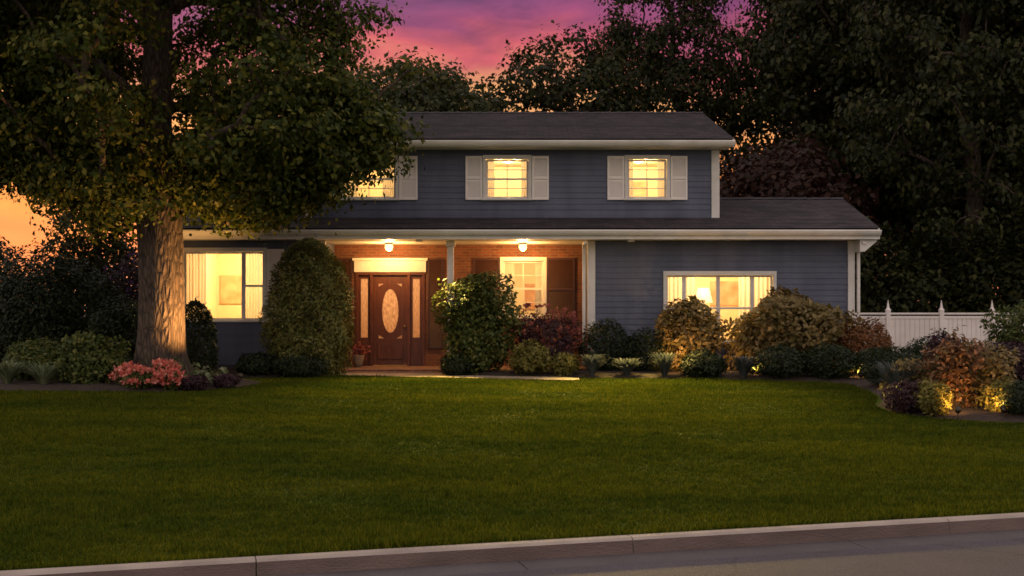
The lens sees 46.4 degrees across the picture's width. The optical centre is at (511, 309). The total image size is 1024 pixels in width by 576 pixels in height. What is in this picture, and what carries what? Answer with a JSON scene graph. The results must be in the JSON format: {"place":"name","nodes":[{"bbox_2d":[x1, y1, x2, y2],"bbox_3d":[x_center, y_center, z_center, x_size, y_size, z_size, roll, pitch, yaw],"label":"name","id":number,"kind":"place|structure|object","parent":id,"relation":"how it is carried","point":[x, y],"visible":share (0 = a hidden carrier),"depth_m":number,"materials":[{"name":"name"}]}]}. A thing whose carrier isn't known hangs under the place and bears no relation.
{"place":"outdoors","nodes":[
{"label":"outdoors","id":0,"kind":"place"},
{"bbox_2d":[337,373,578,379],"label":"front path","id":1,"kind":"structure","parent":0,"point":[468,376],"depth_m":25.86,"materials":[{"name":"beige concrete"}]},
{"bbox_2d":[0,0,997,302],"label":"sky","id":2,"kind":"structure","parent":0,"point":[475,32],"materials":[{"name":"purple"}]},
{"bbox_2d":[0,337,1023,570],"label":"lawn","id":3,"kind":"structure","parent":0,"point":[879,401],"depth_m":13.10,"materials":[{"name":"green plant"}]},
{"bbox_2d":[0,241,16,347],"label":"hedge shrub","id":4,"kind":"object","parent":3,"relation":"on","point":[9,264],"visible":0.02,"depth_m":33.45,"materials":[{"name":"green plant"}]},
{"bbox_2d":[0,237,47,362],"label":"hedge shrub","id":5,"kind":"object","parent":3,"relation":"on","point":[2,352],"visible":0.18,"depth_m":29.36,"materials":[{"name":"green plant"}]},
{"bbox_2d":[0,238,125,358],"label":"hedge shrub","id":6,"kind":"object","parent":3,"relation":"on","point":[87,295],"visible":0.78,"depth_m":27.01,"materials":[{"name":"green plant"}]},
{"bbox_2d":[10,239,138,338],"bbox_3d":[-11.592,-0.270,32.841,4.951,3.594,2.723,0,0,0],"label":"hedge shrub","id":7,"kind":"object","parent":3,"relation":"on","point":[42,259],"visible":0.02,"depth_m":32.67,"materials":[{"name":"green plant"}]},
{"bbox_2d":[29,203,137,321],"bbox_3d":[-10.745,-1.021,31.077,3.186,5.453,3.335,0,0,0],"label":"tree","id":8,"kind":"object","parent":3,"relation":"on","point":[98,258],"visible":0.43,"depth_m":30.59,"materials":[{"name":"green plant"}]},
{"bbox_2d":[101,250,138,351],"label":"hedge shrub","id":9,"kind":"object","parent":3,"relation":"on","point":[133,281],"visible":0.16,"depth_m":28.70,"materials":[{"name":"green plant"}]},
{"bbox_2d":[0,377,258,391],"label":"planting bed","id":10,"kind":"object","parent":3,"relation":"on","point":[30,384],"visible":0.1,"depth_m":22.05,"materials":[{"name":"brown soil"}]},
{"bbox_2d":[0,360,26,383],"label":"daylily","id":11,"kind":"object","parent":10,"relation":"on","point":[8,371],"visible":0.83,"depth_m":22.39,"materials":[{"name":"green plant"}]},
{"bbox_2d":[1,336,60,379],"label":"bed shrub","id":12,"kind":"object","parent":10,"relation":"on","point":[27,352],"visible":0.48,"depth_m":23.28,"materials":[{"name":"green plant"}]},
{"bbox_2d":[23,363,58,383],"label":"daylily","id":13,"kind":"object","parent":10,"relation":"on","point":[43,374],"visible":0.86,"depth_m":22.19,"materials":[{"name":"green plant"}]},
{"bbox_2d":[35,328,131,384],"bbox_3d":[-8.200,0.939,22.933,1.662,1.186,1.661,0,0,-39],"label":"bed shrub","id":14,"kind":"object","parent":10,"relation":"on","point":[90,358],"visible":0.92,"depth_m":22.58,"materials":[{"name":"green plant"}]},
{"bbox_2d":[108,349,133,362],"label":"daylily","id":15,"kind":"object","parent":10,"relation":"on","point":[125,355],"visible":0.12,"depth_m":23.88,"materials":[{"name":"green plant"}]},
{"bbox_2d":[107,360,143,385],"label":"coral flower","id":16,"kind":"object","parent":10,"relation":"on","point":[119,371],"visible":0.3,"depth_m":22.21,"materials":[{"name":"pink plant"}]},
{"bbox_2d":[120,364,161,389],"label":"coral flower","id":17,"kind":"object","parent":10,"relation":"on","point":[151,375],"visible":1,"depth_m":21.94,"materials":[{"name":"pink plant"}]},
{"bbox_2d":[144,358,181,385],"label":"coral flower","id":18,"kind":"object","parent":10,"relation":"on","point":[165,364],"visible":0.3,"depth_m":22.36,"materials":[{"name":"pink plant"}]},
{"bbox_2d":[156,367,189,390],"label":"coral flower","id":19,"kind":"object","parent":10,"relation":"on","point":[170,378],"visible":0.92,"depth_m":22.05,"materials":[{"name":"pink plant"}]},
{"bbox_2d":[173,357,205,378],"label":"hosta","id":20,"kind":"object","parent":10,"relation":"on","point":[194,372],"visible":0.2,"depth_m":23.18,"materials":[{"name":"green plant"}]},
{"bbox_2d":[178,374,211,390],"bbox_3d":[-5.913,1.372,22.191,0.670,0.359,0.586,0,0,43],"label":"plum mound","id":21,"kind":"object","parent":10,"relation":"on","point":[195,382],"visible":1,"depth_m":22.05,"materials":[{"name":"purple plant"}]},
{"bbox_2d":[196,366,228,383],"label":"hosta","id":22,"kind":"object","parent":10,"relation":"on","point":[207,373],"visible":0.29,"depth_m":23.04,"materials":[{"name":"green plant"}]},
{"bbox_2d":[0,0,440,374],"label":"maple tree","id":23,"kind":"object","parent":10,"relation":"on","point":[243,152],"visible":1,"depth_m":23.44,"materials":[{"name":"green plant"}]},
{"bbox_2d":[212,372,242,388],"bbox_3d":[-5.411,1.370,22.681,0.612,0.360,0.608,0,0,0],"label":"plum mound","id":24,"kind":"object","parent":10,"relation":"on","point":[225,380],"visible":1,"depth_m":22.55,"materials":[{"name":"purple plant"}]},
{"bbox_2d":[200,368,348,377],"bbox_3d":[-6.482,1.454,27.174,6.120,0.166,3.360,0,0,0],"label":"planting bed","id":25,"kind":"object","parent":3,"relation":"on","point":[234,372],"visible":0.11,"depth_m":26.03,"materials":[{"name":"brown soil"}]},
{"bbox_2d":[86,293,137,364],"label":"hedge shrub","id":26,"kind":"object","parent":25,"relation":"on","point":[107,322],"visible":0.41,"depth_m":26.02,"materials":[{"name":"green plant"}]},
{"bbox_2d":[185,297,219,372],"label":"clipped shrub","id":27,"kind":"object","parent":25,"relation":"on","point":[195,308],"visible":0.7,"depth_m":26.11,"materials":[{"name":"green plant"}]},
{"bbox_2d":[234,351,277,375],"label":"shrub","id":28,"kind":"object","parent":25,"relation":"on","point":[251,363],"visible":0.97,"depth_m":25.87,"materials":[{"name":"green plant"}]},
{"bbox_2d":[271,354,330,377],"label":"shrub","id":29,"kind":"object","parent":25,"relation":"on","point":[284,366],"visible":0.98,"depth_m":25.45,"materials":[{"name":"green plant"}]},
{"bbox_2d":[258,234,355,374],"bbox_3d":[-4.572,-0.077,26.741,2.253,3.245,2.236,0,0,0],"label":"arborvitae","id":30,"kind":"object","parent":25,"relation":"on","point":[335,346],"visible":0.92,"depth_m":26.25,"materials":[{"name":"green plant"}]},
{"bbox_2d":[283,48,519,115],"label":"spreading tree","id":31,"kind":"object","parent":3,"relation":"on","point":[444,93],"visible":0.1,"depth_m":44.83,"materials":[{"name":"green plant"}]},
{"bbox_2d":[381,57,508,111],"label":"spreading tree","id":32,"kind":"object","parent":3,"relation":"on","point":[460,67],"depth_m":55.89,"materials":[{"name":"green plant"}]},
{"bbox_2d":[182,112,881,373],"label":"house","id":33,"kind":"structure","parent":3,"relation":"on","point":[633,222],"depth_m":28.38,"materials":[{"name":"blue"}]},
{"bbox_2d":[184,248,266,321],"bbox_3d":[-6.760,-0.537,28.081,2.090,1.815,0.301,0,0,0],"label":"window","id":34,"kind":"structure","parent":33,"relation":"in","point":[253,260],"depth_m":28.19,"materials":[{"name":"white paint"}]},
{"bbox_2d":[348,341,370,366],"bbox_3d":[-3.729,1.071,28.891,0.632,0.654,0.649,0,0,0],"label":"flower pot","id":35,"kind":"object","parent":33,"relation":"on","point":[357,349],"visible":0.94,"depth_m":28.81,"materials":[{"name":"beige ceramic"}]},
{"bbox_2d":[338,155,399,199],"bbox_3d":[-3.410,-3.092,28.481,1.490,1.145,0.301,0,0,0],"label":"window","id":36,"kind":"structure","parent":33,"relation":"in","point":[391,191],"depth_m":28.46,"materials":[{"name":"white paint"}]},
{"bbox_2d":[373,275,406,364],"bbox_3d":[-3.020,0.269,29.650,0.846,2.233,0.090,0,0,0],"label":"front door","id":37,"kind":"structure","parent":33,"relation":"in","point":[389,291],"depth_m":29.65,"materials":[{"name":"brown wood"}]},
{"bbox_2d":[481,155,532,199],"bbox_3d":[-0.115,-3.092,28.481,1.220,1.145,0.301,0,0,0],"label":"window","id":38,"kind":"structure","parent":33,"relation":"in","point":[488,165],"depth_m":28.46,"materials":[{"name":"white paint"}]},
{"bbox_2d":[500,257,546,318],"bbox_3d":[0.280,-0.497,29.681,1.210,1.595,0.301,0,0,0],"label":"window","id":39,"kind":"structure","parent":33,"relation":"in","point":[506,263],"depth_m":29.69,"materials":[{"name":"white paint"}]},
{"bbox_2d":[623,155,671,199],"bbox_3d":[3.215,-3.092,28.481,1.140,1.145,0.301,0,0,0],"label":"window","id":40,"kind":"structure","parent":33,"relation":"in","point":[661,162],"depth_m":28.46,"materials":[{"name":"white paint"}]},
{"bbox_2d":[696,288,712,302],"bbox_3d":[4.950,0.348,30.900,0.480,1.800,0.480,0,0,0],"label":"floor lamp","id":41,"kind":"object","parent":33,"relation":"in","point":[704,294],"visible":0.45,"depth_m":30.74,"materials":[{"name":"white fabric"}]},
{"bbox_2d":[663,271,776,343],"bbox_3d":[4.870,-0.012,28.081,2.710,1.765,0.301,0,0,0],"label":"window","id":42,"kind":"structure","parent":33,"relation":"in","point":[753,285],"depth_m":28.09,"materials":[{"name":"glass"}]},
{"bbox_2d":[464,20,667,111],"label":"open tree","id":43,"kind":"object","parent":3,"relation":"on","point":[609,96],"visible":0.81,"depth_m":48.83,"materials":[{"name":"green plant"}]},
{"bbox_2d":[580,0,759,187],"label":"tall tree","id":44,"kind":"object","parent":3,"relation":"on","point":[671,69],"visible":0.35,"depth_m":51.42,"materials":[{"name":"green plant"}]},
{"bbox_2d":[439,369,1023,422],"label":"planting bed","id":45,"kind":"object","parent":3,"relation":"on","point":[980,413],"visible":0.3,"depth_m":25.29,"materials":[{"name":"brown soil"}]},
{"bbox_2d":[439,351,478,375],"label":"shrub","id":46,"kind":"object","parent":45,"relation":"on","point":[449,368],"visible":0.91,"depth_m":26.25,"materials":[{"name":"green plant"}]},
{"bbox_2d":[430,269,524,374],"bbox_3d":[-0.769,0.315,27.035,2.155,2.458,1.970,0,0,0],"label":"lilac shrub","id":47,"kind":"object","parent":45,"relation":"on","point":[478,306],"visible":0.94,"depth_m":26.54,"materials":[{"name":"green plant"}]},
{"bbox_2d":[506,339,552,373],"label":"golden plant","id":48,"kind":"object","parent":45,"relation":"on","point":[525,361],"visible":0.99,"depth_m":26.06,"materials":[{"name":"green plant"}]},
{"bbox_2d":[505,302,588,370],"bbox_3d":[0.824,0.671,27.237,1.960,1.661,2.063,0,0,0],"label":"azalea","id":49,"kind":"object","parent":45,"relation":"on","point":[563,341],"visible":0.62,"depth_m":26.90,"materials":[{"name":"red plant"}]},
{"bbox_2d":[551,349,581,376],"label":"golden plant","id":50,"kind":"object","parent":45,"relation":"on","point":[564,364],"visible":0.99,"depth_m":25.98,"materials":[{"name":"green plant"}]},
{"bbox_2d":[579,354,605,375],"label":"lavender","id":51,"kind":"object","parent":45,"relation":"on","point":[593,363],"visible":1,"depth_m":25.91,"materials":[{"name":"green plant"}]},
{"bbox_2d":[578,317,633,370],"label":"boxwood","id":52,"kind":"object","parent":45,"relation":"on","point":[613,349],"visible":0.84,"depth_m":26.93,"materials":[{"name":"green plant"}]},
{"bbox_2d":[613,358,640,375],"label":"lavender","id":53,"kind":"object","parent":45,"relation":"on","point":[627,366],"visible":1,"depth_m":25.85,"materials":[{"name":"green plant"}]},
{"bbox_2d":[623,327,670,371],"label":"boxwood","id":54,"kind":"object","parent":45,"relation":"on","point":[641,353],"visible":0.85,"depth_m":26.89,"materials":[{"name":"green plant"}]},
{"bbox_2d":[652,352,678,375],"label":"lavender","id":55,"kind":"object","parent":45,"relation":"on","point":[664,361],"visible":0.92,"depth_m":25.75,"materials":[{"name":"green plant"}]},
{"bbox_2d":[652,294,722,370],"bbox_3d":[3.992,0.622,27.205,1.637,1.933,1.636,0,0,0],"label":"window shrub","id":56,"kind":"object","parent":45,"relation":"on","point":[685,322],"visible":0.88,"depth_m":26.76,"materials":[{"name":"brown plant"}]},
{"bbox_2d":[678,348,727,378],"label":"shrub","id":57,"kind":"object","parent":45,"relation":"on","point":[705,364],"visible":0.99,"depth_m":25.49,"materials":[{"name":"green plant"}]},
{"bbox_2d":[728,356,758,377],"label":"lavender","id":58,"kind":"object","parent":45,"relation":"on","point":[743,365],"visible":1,"depth_m":25.38,"materials":[{"name":"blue plant"}]},
{"bbox_2d":[748,343,807,377],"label":"shrub","id":59,"kind":"object","parent":45,"relation":"on","point":[768,359],"visible":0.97,"depth_m":25.22,"materials":[{"name":"green plant"}]},
{"bbox_2d":[715,284,869,372],"bbox_3d":[6.285,0.517,27.036,3.479,2.185,2.463,0,0,0],"label":"window shrub","id":60,"kind":"object","parent":45,"relation":"on","point":[799,323],"visible":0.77,"depth_m":26.43,"materials":[{"name":"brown plant"}]},
{"bbox_2d":[800,342,858,379],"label":"shrub","id":61,"kind":"object","parent":45,"relation":"on","point":[817,361],"visible":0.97,"depth_m":25.07,"materials":[{"name":"green plant"}]},
{"bbox_2d":[834,315,894,372],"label":"russet shrub","id":62,"kind":"object","parent":45,"relation":"on","point":[876,337],"visible":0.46,"depth_m":26.25,"materials":[{"name":"brown plant"}]},
{"bbox_2d":[851,347,907,378],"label":"shrub","id":63,"kind":"object","parent":45,"relation":"on","point":[860,362],"visible":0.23,"depth_m":25.05,"materials":[{"name":"green plant"}]},
{"bbox_2d":[859,344,922,384],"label":"shrub","id":64,"kind":"object","parent":45,"relation":"on","point":[898,354],"visible":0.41,"depth_m":23.49,"materials":[{"name":"green plant"}]},
{"bbox_2d":[880,378,930,414],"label":"plum shrub","id":65,"kind":"object","parent":45,"relation":"on","point":[900,396],"visible":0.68,"depth_m":19.37,"materials":[{"name":"purple plant"}]},
{"bbox_2d":[877,355,935,395],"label":"olive shrub","id":66,"kind":"object","parent":45,"relation":"on","point":[913,363],"visible":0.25,"depth_m":20.18,"materials":[{"name":"green plant"}]},
{"bbox_2d":[900,336,932,361],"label":"shrub","id":67,"kind":"object","parent":45,"relation":"on","point":[917,348],"visible":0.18,"depth_m":25.19,"materials":[{"name":"green plant"}]},
{"bbox_2d":[911,378,953,416],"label":"golden plant","id":68,"kind":"object","parent":45,"relation":"on","point":[938,401],"visible":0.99,"depth_m":19.01,"materials":[{"name":"yellow plant"}]},
{"bbox_2d":[920,328,965,372],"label":"plum shrub","id":69,"kind":"object","parent":45,"relation":"on","point":[933,343],"visible":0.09,"depth_m":21.70,"materials":[{"name":"purple plant"}]},
{"bbox_2d":[912,324,993,408],"bbox_3d":[7.329,0.996,19.691,1.215,1.486,1.042,0,0,0],"label":"red maple","id":70,"kind":"object","parent":45,"relation":"on","point":[953,371],"visible":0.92,"depth_m":19.55,"materials":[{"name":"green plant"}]},
{"bbox_2d":[954,406,960,419],"bbox_3d":[6.979,1.661,18.708,0.100,0.310,0.124,0,0,18],"label":"garden light","id":71,"kind":"object","parent":45,"relation":"on","point":[957,409],"visible":0.91,"depth_m":18.68,"materials":[{"name":"brown metal"}]},
{"bbox_2d":[959,338,1021,406],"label":"olive shrub","id":72,"kind":"object","parent":45,"relation":"on","point":[992,370],"visible":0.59,"depth_m":19.82,"materials":[{"name":"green plant"}]},
{"bbox_2d":[976,376,1022,412],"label":"golden plant","id":73,"kind":"object","parent":45,"relation":"on","point":[990,405],"visible":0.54,"depth_m":19.10,"materials":[{"name":"yellow plant"}]},
{"bbox_2d":[977,299,1023,368],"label":"bush","id":74,"kind":"object","parent":45,"relation":"on","point":[1013,331],"visible":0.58,"depth_m":26.19,"materials":[{"name":"green plant"}]},
{"bbox_2d":[982,339,1023,384],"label":"bush","id":75,"kind":"object","parent":45,"relation":"on","point":[1011,346],"visible":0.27,"depth_m":21.67,"materials":[{"name":"purple plant"}]},
{"bbox_2d":[1000,405,1006,415],"bbox_3d":[7.719,1.658,18.758,0.100,0.310,0.125,0,0,0],"label":"garden light","id":76,"kind":"object","parent":45,"relation":"on","point":[1003,408],"visible":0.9,"depth_m":18.72,"materials":[{"name":"brown metal"}]},
{"bbox_2d":[993,379,1023,415],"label":"boxwood","id":77,"kind":"object","parent":45,"relation":"on","point":[1018,406],"visible":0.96,"depth_m":18.75,"materials":[{"name":"green plant"}]},
{"bbox_2d":[720,126,920,286],"bbox_3d":[9.725,-2.231,41.044,7.899,8.111,7.566,0,0,0],"label":"copper tree","id":78,"kind":"object","parent":3,"relation":"on","point":[784,173],"visible":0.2,"depth_m":39.77,"materials":[{"name":"brown plant"}]},
{"bbox_2d":[709,0,960,315],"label":"tall tree","id":79,"kind":"object","parent":3,"relation":"on","point":[765,56],"visible":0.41,"depth_m":46.09,"materials":[{"name":"green plant"}]},
{"bbox_2d":[714,2,1001,269],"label":"spreading tree","id":80,"kind":"object","parent":3,"relation":"on","point":[765,137],"visible":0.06,"depth_m":50.23,"materials":[{"name":"green plant"}]},
{"bbox_2d":[855,216,921,315],"bbox_3d":[11.108,-0.629,38.517,3.764,4.662,3.661,0,0,0],"label":"understory bush","id":81,"kind":"object","parent":3,"relation":"on","point":[878,299],"visible":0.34,"depth_m":37.50,"materials":[{"name":"green plant"}]},
{"bbox_2d":[813,0,1023,315],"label":"tall tree","id":82,"kind":"object","parent":3,"relation":"on","point":[923,36],"visible":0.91,"depth_m":38.77,"materials":[{"name":"green plant"}]},
{"bbox_2d":[821,0,1019,293],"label":"tall tree","id":83,"kind":"object","parent":3,"relation":"on","point":[897,200],"visible":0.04,"depth_m":45.07,"materials":[{"name":"green plant"}]},
{"bbox_2d":[866,235,982,315],"bbox_3d":[13.252,-0.390,39.374,4.061,4.236,4.035,0,0,0],"label":"understory bush","id":84,"kind":"object","parent":3,"relation":"on","point":[934,278],"visible":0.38,"depth_m":38.32,"materials":[{"name":"green plant"}]},
{"bbox_2d":[842,8,1011,249],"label":"tall tree","id":85,"kind":"object","parent":3,"relation":"on","point":[909,230],"visible":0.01,"depth_m":47.72,"materials":[{"name":"green plant"}]},
{"bbox_2d":[855,300,1023,353],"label":"fence","id":86,"kind":"object","parent":3,"relation":"on","point":[903,331],"visible":0.43,"depth_m":35.99,"materials":[{"name":"white plastic"}]},
{"bbox_2d":[930,206,1023,315],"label":"understory bush","id":87,"kind":"object","parent":3,"relation":"on","point":[1011,291],"visible":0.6,"depth_m":37.92,"materials":[{"name":"green plant"}]},
{"bbox_2d":[954,0,1023,254],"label":"tall tree","id":88,"kind":"object","parent":3,"relation":"on","point":[1018,172],"visible":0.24,"depth_m":39.36,"materials":[{"name":"green plant"}]},
{"bbox_2d":[445,538,1023,575],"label":"road","id":89,"kind":"structure","parent":0,"point":[1004,557],"depth_m":9.39,"materials":[{"name":"grey asphalt"}]},
{"bbox_2d":[276,529,1023,575],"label":"gutter","id":90,"kind":"object","parent":89,"relation":"on","point":[490,567],"visible":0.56,"depth_m":9.78,"materials":[{"name":"concrete"}]},
{"bbox_2d":[868,360,925,389],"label":"ornamental grass","id":91,"kind":"object","parent":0,"point":[892,375],"depth_m":20.14,"materials":[{"name":"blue plant"}]},
{"label":"ground","id":92,"kind":"structure","parent":0,"visible":0},
{"bbox_2d":[0,512,1023,575],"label":"curb","id":93,"kind":"structure","parent":92,"relation":"on","point":[303,563],"depth_m":9.64,"materials":[{"name":"concrete"}]}
]}

